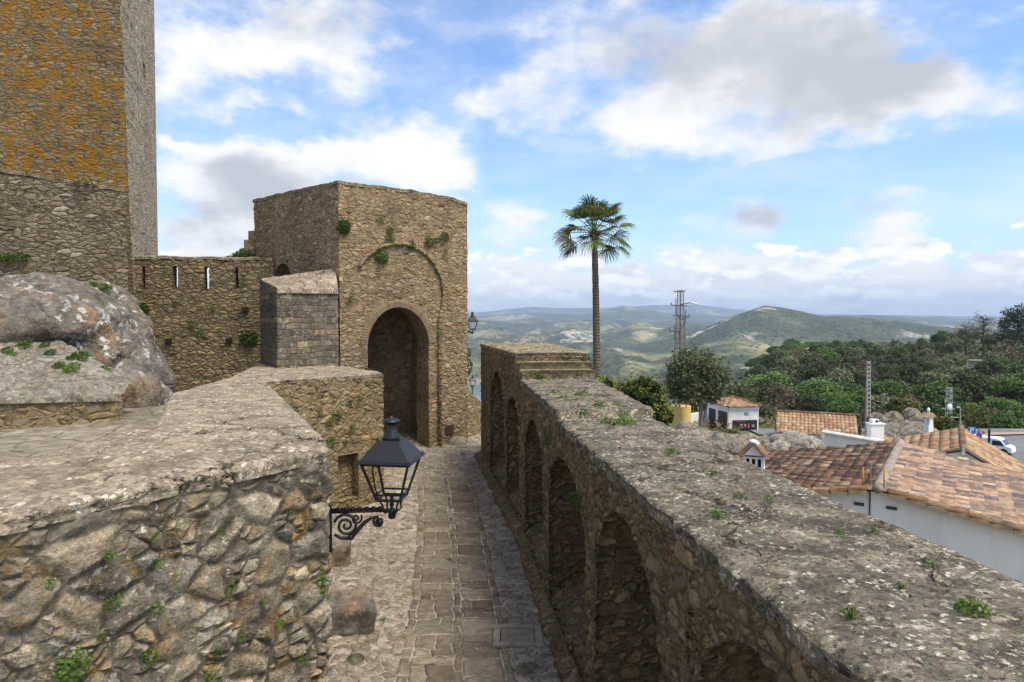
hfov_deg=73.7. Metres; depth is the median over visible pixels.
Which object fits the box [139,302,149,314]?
wall weed
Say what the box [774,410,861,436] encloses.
long house
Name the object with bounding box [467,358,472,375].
wall weed
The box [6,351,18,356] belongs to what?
grass clump
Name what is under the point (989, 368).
holm oak
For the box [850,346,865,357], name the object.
wild olive
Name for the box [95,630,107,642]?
wall weed
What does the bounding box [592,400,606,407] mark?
wall weed
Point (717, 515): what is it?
wall weed
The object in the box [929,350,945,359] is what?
leafless oak
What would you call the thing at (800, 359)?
wild olive
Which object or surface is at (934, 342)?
wild olive
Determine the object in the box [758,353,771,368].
wild olive
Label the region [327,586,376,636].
embedded boulder
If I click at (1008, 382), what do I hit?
stone pine
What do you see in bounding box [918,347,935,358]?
wild olive
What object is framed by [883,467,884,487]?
vent pipe
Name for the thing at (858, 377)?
holm oak
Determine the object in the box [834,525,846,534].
wall weed
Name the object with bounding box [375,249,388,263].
wall weed
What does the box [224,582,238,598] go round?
wall weed
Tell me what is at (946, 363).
wild olive
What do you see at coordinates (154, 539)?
wall weed
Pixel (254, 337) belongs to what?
wall weed
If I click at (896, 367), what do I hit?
wild olive
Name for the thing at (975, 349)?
undergrowth
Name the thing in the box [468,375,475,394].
street lamp
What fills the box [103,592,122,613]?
wall weed
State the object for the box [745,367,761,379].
holm oak
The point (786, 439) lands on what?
netted outcrop
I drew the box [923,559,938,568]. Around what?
wall weed
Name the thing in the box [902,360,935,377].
holm oak
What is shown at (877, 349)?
wild olive
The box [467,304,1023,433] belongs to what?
terrain
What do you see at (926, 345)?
wild olive
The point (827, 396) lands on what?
stone pine
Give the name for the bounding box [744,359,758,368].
stone pine
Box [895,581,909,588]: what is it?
wall weed
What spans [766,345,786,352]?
stone pine
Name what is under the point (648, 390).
fig shrub
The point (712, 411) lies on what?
doorway
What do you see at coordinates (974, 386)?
holm oak
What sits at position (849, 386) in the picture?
stone pine
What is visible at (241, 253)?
wall weed
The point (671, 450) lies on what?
wall weed
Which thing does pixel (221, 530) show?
wall weed
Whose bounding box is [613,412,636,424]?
wall weed
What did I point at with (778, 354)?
wild olive
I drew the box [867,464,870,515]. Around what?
cable mast
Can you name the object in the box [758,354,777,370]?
holm oak
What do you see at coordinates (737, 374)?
woods
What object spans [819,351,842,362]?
stone pine
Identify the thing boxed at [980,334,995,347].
holm oak
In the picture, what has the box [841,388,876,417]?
stone pine
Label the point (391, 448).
wall lantern
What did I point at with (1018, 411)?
stone pine
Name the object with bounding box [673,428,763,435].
bank grass
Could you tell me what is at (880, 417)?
perched boulder
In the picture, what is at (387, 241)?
wall weed
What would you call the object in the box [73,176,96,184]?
wall weed
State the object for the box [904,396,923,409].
leafless oak
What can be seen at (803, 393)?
stone pine
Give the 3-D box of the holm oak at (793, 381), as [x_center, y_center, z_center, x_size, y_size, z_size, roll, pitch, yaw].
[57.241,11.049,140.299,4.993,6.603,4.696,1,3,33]
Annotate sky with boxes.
[154,0,1023,315]
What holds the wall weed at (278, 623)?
attached to the parapet wall at (249, 459)
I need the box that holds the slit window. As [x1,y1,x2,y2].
[143,63,145,83]
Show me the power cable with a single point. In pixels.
(935, 357)
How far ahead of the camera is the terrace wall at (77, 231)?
20.92 m
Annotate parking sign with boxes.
[968,427,975,433]
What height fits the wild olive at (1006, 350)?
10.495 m
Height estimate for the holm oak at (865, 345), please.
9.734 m
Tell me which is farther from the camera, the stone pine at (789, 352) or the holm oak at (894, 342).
the holm oak at (894, 342)
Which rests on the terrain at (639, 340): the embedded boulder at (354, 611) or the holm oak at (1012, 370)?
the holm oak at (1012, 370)
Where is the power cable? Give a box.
[875,357,1002,362]
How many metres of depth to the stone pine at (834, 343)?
278.21 m
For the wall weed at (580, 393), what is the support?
on the arcaded wall at (641, 565)
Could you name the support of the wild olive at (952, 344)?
on the terrain at (639, 340)
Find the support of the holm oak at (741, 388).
on the terrain at (639, 340)
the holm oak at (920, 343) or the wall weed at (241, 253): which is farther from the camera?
the holm oak at (920, 343)
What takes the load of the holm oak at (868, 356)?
on the terrain at (639, 340)
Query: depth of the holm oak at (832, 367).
158.62 m
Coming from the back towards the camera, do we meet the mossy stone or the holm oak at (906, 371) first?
the holm oak at (906, 371)
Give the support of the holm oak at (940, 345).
on the terrain at (639, 340)
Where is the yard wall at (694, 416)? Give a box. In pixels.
[691,412,706,424]
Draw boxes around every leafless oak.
[761,381,801,409]
[768,403,785,412]
[788,349,801,357]
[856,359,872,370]
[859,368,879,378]
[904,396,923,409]
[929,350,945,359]
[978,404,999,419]
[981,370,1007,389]
[992,339,1023,360]
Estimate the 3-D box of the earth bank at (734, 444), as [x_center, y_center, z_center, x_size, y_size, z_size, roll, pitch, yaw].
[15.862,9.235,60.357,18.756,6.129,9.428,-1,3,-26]
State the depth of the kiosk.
74.63 m
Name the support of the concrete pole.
on the terrain at (639, 340)
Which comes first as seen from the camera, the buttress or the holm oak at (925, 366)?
the buttress
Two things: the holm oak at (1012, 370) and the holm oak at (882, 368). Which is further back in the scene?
the holm oak at (882, 368)
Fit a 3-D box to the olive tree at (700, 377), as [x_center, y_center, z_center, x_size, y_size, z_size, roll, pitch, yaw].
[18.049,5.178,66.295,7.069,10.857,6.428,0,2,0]
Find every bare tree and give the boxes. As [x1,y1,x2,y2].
[953,318,978,354]
[966,310,996,356]
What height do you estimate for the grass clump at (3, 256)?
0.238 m
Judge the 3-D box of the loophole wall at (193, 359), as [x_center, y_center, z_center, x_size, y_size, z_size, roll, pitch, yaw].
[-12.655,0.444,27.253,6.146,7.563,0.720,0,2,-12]
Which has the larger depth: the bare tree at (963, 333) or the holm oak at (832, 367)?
the bare tree at (963, 333)
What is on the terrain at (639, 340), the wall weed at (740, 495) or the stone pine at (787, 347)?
the stone pine at (787, 347)
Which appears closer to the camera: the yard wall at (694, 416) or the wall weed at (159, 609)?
the wall weed at (159, 609)
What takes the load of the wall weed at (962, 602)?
on the arcaded wall at (641, 565)
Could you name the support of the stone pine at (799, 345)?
on the terrain at (639, 340)
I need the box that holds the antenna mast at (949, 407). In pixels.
[944,387,958,425]
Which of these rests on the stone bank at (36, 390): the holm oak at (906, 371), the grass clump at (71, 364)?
the grass clump at (71, 364)
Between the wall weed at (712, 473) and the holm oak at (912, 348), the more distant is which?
the holm oak at (912, 348)
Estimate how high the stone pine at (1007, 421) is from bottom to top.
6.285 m
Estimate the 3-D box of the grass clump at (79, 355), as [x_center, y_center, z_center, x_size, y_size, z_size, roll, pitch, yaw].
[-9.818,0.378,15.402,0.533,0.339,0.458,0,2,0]
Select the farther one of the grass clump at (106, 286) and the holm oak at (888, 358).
the holm oak at (888, 358)
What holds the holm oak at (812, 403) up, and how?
on the terrain at (639, 340)
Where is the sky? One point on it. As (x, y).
(860, 157)
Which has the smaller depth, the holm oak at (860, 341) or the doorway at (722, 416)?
the doorway at (722, 416)
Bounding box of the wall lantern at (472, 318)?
[467,312,477,333]
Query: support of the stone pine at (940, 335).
on the terrain at (639, 340)
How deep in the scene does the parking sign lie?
58.31 m
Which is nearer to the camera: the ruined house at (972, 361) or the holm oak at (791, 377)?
the holm oak at (791, 377)
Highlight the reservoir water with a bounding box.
[467,382,480,400]
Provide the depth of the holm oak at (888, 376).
128.07 m
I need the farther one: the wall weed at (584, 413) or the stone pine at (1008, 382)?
the stone pine at (1008, 382)
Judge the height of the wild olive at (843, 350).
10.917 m
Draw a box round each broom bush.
[881,396,921,412]
[933,415,955,430]
[964,403,990,428]
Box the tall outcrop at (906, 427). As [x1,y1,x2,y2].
[859,419,938,437]
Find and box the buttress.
[259,269,338,367]
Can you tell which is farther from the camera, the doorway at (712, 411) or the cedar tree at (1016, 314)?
the cedar tree at (1016, 314)
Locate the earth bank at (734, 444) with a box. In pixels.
[666,421,769,454]
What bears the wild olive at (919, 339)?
on the terrain at (639, 340)
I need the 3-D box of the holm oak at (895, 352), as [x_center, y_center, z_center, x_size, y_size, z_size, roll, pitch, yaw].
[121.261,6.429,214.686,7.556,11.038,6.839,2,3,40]
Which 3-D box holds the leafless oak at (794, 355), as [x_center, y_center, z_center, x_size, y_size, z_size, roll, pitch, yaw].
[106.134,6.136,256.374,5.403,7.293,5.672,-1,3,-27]
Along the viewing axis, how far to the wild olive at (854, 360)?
221.68 m
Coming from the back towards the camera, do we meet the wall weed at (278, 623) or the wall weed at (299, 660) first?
the wall weed at (299, 660)
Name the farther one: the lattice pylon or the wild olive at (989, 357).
the wild olive at (989, 357)
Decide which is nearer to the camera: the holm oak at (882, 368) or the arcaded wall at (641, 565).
the arcaded wall at (641, 565)
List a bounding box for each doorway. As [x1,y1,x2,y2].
[709,408,715,427]
[718,410,726,428]
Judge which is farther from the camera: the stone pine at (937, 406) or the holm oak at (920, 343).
the holm oak at (920, 343)
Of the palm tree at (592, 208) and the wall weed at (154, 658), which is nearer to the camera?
the wall weed at (154, 658)
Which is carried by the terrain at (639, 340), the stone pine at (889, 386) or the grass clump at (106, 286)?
the stone pine at (889, 386)
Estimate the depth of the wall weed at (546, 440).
13.22 m
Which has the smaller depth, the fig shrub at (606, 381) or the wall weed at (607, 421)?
the wall weed at (607, 421)
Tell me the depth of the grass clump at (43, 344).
15.93 m
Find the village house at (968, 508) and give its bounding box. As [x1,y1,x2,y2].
[735,439,1023,584]
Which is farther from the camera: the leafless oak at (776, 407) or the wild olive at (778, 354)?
the wild olive at (778, 354)
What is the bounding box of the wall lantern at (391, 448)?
[328,416,424,551]
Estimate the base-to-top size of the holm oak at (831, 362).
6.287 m
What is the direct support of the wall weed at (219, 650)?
attached to the parapet wall at (249, 459)
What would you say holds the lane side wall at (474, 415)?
on the lane paving at (438, 610)
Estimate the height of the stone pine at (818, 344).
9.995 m
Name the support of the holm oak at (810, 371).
on the terrain at (639, 340)
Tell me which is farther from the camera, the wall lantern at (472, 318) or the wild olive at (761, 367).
the wild olive at (761, 367)
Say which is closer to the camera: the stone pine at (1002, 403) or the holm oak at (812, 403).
the holm oak at (812, 403)
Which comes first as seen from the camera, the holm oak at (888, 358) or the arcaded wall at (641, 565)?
the arcaded wall at (641, 565)
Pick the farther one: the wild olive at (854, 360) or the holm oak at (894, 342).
the holm oak at (894, 342)
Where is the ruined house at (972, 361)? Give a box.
[965,359,984,368]
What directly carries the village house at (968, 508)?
on the terrain at (639, 340)
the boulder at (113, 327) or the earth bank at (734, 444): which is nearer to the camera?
the boulder at (113, 327)
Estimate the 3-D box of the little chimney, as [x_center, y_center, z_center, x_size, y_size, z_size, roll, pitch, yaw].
[6.141,4.389,17.387,0.680,3.775,0.650,1,2,22]
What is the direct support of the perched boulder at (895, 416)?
on the tall outcrop at (906, 427)
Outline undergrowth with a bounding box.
[703,342,1023,428]
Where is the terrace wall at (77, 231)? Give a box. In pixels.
[0,168,128,290]
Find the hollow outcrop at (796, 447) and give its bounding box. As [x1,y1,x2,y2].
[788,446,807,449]
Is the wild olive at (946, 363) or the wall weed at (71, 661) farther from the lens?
the wild olive at (946, 363)
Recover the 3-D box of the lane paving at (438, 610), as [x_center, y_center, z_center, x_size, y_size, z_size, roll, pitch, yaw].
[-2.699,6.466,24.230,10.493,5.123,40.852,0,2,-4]
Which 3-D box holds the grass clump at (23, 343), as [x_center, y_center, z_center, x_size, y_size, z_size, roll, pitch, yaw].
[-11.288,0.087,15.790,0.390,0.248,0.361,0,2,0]
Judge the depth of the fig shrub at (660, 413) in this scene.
24.98 m
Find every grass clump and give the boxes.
[0,253,12,259]
[0,346,14,353]
[4,251,30,263]
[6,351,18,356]
[14,340,32,348]
[38,342,50,347]
[44,349,56,355]
[51,361,64,368]
[62,362,80,372]
[66,351,90,361]
[98,283,112,292]
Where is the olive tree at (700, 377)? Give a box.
[662,338,733,427]
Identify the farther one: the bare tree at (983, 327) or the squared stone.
the bare tree at (983, 327)
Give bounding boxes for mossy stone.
[346,653,364,664]
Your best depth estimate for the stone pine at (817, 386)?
124.61 m
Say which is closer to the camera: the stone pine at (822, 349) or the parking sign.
the parking sign
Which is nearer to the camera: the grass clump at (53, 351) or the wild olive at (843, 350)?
the grass clump at (53, 351)
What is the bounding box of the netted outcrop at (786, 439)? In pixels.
[766,430,823,449]
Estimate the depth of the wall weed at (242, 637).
5.03 m
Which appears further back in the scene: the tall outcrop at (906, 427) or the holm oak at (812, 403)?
the holm oak at (812, 403)
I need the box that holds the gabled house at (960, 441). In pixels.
[876,408,1023,471]
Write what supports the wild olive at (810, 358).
on the terrain at (639, 340)
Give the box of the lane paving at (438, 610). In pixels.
[327,432,559,681]
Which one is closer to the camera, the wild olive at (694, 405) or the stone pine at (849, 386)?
the wild olive at (694, 405)
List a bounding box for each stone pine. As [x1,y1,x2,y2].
[741,371,793,389]
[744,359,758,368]
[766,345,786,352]
[779,345,798,355]
[782,341,796,345]
[782,387,817,407]
[783,338,799,343]
[784,350,793,356]
[788,343,804,353]
[795,377,844,396]
[812,341,828,353]
[814,346,833,353]
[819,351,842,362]
[819,391,854,403]
[826,340,847,360]
[826,397,862,413]
[836,382,864,394]
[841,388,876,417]
[843,340,860,346]
[865,379,903,395]
[909,379,965,399]
[919,395,976,425]
[928,330,960,343]
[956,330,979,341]
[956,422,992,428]
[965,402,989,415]
[977,410,1023,428]
[979,395,1023,412]
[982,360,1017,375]
[988,369,1023,417]
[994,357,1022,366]
[999,405,1023,417]
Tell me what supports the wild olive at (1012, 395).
on the terrain at (639, 340)
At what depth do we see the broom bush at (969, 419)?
80.19 m
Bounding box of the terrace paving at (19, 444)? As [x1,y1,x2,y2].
[0,405,164,463]
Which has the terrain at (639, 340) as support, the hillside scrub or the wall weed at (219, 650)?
the hillside scrub
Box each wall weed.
[45,576,57,588]
[51,646,92,681]
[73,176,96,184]
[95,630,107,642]
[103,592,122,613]
[104,549,117,562]
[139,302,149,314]
[140,646,159,666]
[148,600,163,617]
[150,532,161,542]
[152,557,165,570]
[203,669,218,681]
[213,645,223,657]
[217,527,225,537]
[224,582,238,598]
[232,248,256,256]
[238,633,247,645]
[240,330,257,346]
[262,597,268,606]
[276,620,283,628]
[296,656,306,668]
[313,568,329,596]
[326,435,336,445]
[332,410,341,419]
[336,219,351,233]
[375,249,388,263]
[385,234,395,242]
[425,237,433,247]
[440,232,449,241]
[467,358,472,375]
[540,431,548,447]
[571,490,580,508]
[572,405,588,416]
[574,387,590,395]
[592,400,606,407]
[600,416,615,423]
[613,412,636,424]
[664,446,680,454]
[706,467,720,475]
[708,506,729,518]
[730,493,746,499]
[764,494,775,501]
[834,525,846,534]
[840,605,859,619]
[864,524,878,534]
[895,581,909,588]
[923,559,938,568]
[952,596,993,618]
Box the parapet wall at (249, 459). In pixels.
[0,364,383,681]
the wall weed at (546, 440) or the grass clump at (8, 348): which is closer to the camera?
the wall weed at (546, 440)
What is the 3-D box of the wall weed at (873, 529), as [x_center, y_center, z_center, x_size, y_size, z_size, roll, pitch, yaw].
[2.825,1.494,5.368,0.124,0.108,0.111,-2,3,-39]
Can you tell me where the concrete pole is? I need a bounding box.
[865,361,870,428]
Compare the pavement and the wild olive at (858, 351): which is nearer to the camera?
the pavement
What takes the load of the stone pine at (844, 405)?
on the terrain at (639, 340)
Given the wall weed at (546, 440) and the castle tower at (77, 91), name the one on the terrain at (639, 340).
the castle tower at (77, 91)
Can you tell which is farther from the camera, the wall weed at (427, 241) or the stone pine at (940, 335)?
the stone pine at (940, 335)
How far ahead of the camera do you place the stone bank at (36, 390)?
13.96 m
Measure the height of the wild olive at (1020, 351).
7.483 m
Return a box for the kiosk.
[703,395,762,431]
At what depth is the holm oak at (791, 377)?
154.44 m
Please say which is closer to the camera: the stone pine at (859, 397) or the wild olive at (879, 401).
the wild olive at (879, 401)
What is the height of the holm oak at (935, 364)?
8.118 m
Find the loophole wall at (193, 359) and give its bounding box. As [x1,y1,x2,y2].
[132,255,273,392]
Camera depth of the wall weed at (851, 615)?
3.83 m
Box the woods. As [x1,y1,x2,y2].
[614,367,748,417]
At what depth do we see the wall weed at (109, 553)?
4.23 m
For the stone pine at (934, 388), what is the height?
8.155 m
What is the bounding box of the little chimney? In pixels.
[739,439,768,468]
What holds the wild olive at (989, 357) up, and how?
on the terrain at (639, 340)
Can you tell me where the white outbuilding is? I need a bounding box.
[822,419,893,446]
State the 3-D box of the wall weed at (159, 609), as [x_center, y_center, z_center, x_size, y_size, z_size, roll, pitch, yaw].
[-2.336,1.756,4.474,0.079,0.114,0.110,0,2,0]
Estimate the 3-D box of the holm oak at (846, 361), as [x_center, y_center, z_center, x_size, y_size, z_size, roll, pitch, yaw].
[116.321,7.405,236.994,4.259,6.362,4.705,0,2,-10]
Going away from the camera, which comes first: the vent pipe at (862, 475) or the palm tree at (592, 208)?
the vent pipe at (862, 475)
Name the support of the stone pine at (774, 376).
on the terrain at (639, 340)
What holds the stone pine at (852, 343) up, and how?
on the terrain at (639, 340)
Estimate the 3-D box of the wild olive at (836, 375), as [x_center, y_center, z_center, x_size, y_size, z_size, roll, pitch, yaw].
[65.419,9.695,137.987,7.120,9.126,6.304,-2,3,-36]
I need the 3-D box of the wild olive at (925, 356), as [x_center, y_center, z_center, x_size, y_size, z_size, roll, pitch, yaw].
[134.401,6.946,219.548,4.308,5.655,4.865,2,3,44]
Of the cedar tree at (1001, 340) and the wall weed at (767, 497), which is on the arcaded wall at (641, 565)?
the wall weed at (767, 497)
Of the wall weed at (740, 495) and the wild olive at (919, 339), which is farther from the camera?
the wild olive at (919, 339)
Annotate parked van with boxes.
[974,434,1015,453]
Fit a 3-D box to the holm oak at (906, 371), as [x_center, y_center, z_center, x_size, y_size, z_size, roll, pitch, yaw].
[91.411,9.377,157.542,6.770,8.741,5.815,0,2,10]
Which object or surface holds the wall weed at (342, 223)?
attached to the gate tower at (401, 310)
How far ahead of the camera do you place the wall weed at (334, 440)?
19.53 m
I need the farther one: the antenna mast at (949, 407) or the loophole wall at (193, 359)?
the antenna mast at (949, 407)
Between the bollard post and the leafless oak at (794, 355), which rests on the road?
the bollard post
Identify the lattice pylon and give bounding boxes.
[669,290,696,405]
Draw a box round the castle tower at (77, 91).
[0,0,157,295]
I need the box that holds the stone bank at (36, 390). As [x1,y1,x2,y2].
[0,339,136,429]
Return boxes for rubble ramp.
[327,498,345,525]
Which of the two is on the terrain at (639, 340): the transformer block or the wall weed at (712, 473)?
the transformer block
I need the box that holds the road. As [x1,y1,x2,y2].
[751,429,1023,462]
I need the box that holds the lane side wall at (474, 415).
[467,390,480,437]
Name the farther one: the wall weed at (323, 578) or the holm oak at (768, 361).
the holm oak at (768, 361)
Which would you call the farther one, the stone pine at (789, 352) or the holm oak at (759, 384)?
the stone pine at (789, 352)
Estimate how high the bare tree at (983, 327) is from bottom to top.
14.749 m
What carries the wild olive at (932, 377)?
on the terrain at (639, 340)
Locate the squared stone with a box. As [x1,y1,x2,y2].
[327,535,351,566]
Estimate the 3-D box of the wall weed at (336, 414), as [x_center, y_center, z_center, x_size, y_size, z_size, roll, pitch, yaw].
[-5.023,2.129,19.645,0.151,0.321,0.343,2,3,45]
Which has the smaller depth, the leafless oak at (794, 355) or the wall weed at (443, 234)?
the wall weed at (443, 234)
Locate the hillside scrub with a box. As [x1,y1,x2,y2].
[666,416,986,433]
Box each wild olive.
[684,396,705,412]
[755,363,767,374]
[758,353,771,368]
[758,402,774,419]
[768,348,785,359]
[776,355,800,374]
[796,354,806,366]
[802,351,824,364]
[821,366,853,384]
[833,343,853,367]
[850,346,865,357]
[850,355,862,368]
[859,393,901,415]
[867,341,887,356]
[889,363,900,369]
[899,380,909,396]
[915,337,927,344]
[915,368,950,395]
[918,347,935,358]
[919,343,934,352]
[923,354,935,362]
[930,340,943,345]
[936,356,955,371]
[941,336,964,354]
[945,352,970,365]
[945,365,969,373]
[982,351,1007,361]
[989,341,1018,359]
[990,387,1021,409]
[1017,348,1023,359]
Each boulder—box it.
[0,272,175,408]
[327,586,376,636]
[866,412,887,422]
[884,411,903,422]
[901,407,922,421]
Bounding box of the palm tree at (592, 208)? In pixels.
[553,194,636,380]
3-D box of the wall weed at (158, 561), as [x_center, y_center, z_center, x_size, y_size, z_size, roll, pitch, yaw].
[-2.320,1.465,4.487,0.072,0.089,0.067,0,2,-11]
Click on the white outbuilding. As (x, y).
(875, 432)
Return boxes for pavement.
[976,432,1023,434]
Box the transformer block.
[668,404,690,428]
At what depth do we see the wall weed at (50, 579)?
3.94 m
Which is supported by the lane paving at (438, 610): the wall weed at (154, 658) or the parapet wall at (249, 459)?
the parapet wall at (249, 459)
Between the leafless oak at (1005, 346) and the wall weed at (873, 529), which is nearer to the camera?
the wall weed at (873, 529)
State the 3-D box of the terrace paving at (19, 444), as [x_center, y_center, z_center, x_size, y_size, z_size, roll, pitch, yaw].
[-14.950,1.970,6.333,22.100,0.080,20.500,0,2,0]
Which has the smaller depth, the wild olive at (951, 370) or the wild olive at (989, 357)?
the wild olive at (951, 370)
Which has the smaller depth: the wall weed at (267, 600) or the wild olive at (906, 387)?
the wall weed at (267, 600)
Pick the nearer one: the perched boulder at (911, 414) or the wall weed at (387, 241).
the wall weed at (387, 241)
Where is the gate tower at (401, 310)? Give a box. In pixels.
[239,180,467,447]
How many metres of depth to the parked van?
61.36 m
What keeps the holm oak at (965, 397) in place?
on the terrain at (639, 340)
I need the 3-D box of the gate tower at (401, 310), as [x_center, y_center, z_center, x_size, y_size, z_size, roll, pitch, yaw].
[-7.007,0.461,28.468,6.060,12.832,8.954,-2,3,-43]
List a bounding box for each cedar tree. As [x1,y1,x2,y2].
[989,303,1023,363]
[994,320,1015,343]
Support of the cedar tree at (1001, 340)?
on the terrain at (639, 340)
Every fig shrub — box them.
[595,374,621,389]
[613,372,669,408]
[652,402,677,425]
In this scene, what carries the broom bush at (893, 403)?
on the terrain at (639, 340)
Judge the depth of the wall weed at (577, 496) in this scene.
9.99 m
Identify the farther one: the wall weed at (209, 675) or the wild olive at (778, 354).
the wild olive at (778, 354)
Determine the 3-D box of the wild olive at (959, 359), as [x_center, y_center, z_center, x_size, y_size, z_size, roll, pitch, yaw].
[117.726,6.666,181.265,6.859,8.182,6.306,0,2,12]
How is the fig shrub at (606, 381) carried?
on the terrain at (639, 340)
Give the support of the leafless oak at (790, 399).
on the terrain at (639, 340)
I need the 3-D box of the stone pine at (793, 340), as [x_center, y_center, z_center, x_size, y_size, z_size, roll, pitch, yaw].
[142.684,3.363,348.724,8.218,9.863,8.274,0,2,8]
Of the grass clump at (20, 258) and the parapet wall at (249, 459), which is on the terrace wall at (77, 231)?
the grass clump at (20, 258)
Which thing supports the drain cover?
on the lane paving at (438, 610)
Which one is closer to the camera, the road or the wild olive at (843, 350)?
the road
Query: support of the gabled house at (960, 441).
on the terrain at (639, 340)
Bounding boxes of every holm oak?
[722,382,758,401]
[741,378,780,405]
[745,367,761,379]
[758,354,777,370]
[786,375,798,387]
[788,379,799,389]
[795,361,831,382]
[798,396,830,413]
[821,363,838,370]
[826,360,838,367]
[843,357,853,365]
[851,370,875,388]
[856,338,867,346]
[858,354,876,366]
[861,342,875,348]
[872,362,895,377]
[872,372,903,397]
[873,354,899,370]
[886,344,909,360]
[887,339,901,347]
[893,363,923,393]
[898,341,919,354]
[898,353,922,368]
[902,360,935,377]
[916,341,928,349]
[920,358,944,372]
[931,343,947,353]
[947,369,991,396]
[951,368,985,391]
[955,390,969,402]
[968,360,1007,393]
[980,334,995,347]
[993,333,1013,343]
[1000,364,1023,378]
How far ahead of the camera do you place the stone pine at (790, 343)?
337.10 m
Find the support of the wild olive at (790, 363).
on the terrain at (639, 340)
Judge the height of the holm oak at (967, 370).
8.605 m
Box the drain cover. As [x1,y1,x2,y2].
[492,624,543,647]
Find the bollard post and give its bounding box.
[988,429,990,442]
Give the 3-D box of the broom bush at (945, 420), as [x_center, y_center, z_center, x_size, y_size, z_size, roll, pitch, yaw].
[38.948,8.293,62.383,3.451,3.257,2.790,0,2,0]
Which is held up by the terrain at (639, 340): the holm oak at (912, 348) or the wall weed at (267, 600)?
the holm oak at (912, 348)
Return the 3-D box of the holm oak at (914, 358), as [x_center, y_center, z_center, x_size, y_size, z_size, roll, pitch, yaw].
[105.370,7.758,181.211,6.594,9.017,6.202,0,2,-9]
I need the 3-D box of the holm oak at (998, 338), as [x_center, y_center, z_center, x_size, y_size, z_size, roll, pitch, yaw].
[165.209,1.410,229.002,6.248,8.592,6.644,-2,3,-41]
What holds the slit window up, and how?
in the castle tower at (77, 91)
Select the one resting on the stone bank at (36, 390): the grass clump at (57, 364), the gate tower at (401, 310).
the grass clump at (57, 364)
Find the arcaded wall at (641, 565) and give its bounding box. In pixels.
[475,343,1023,681]
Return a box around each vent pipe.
[862,467,863,484]
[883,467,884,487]
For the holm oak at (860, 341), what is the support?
on the terrain at (639, 340)
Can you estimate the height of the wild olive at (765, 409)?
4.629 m
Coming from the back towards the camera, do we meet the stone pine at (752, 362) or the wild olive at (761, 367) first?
the stone pine at (752, 362)

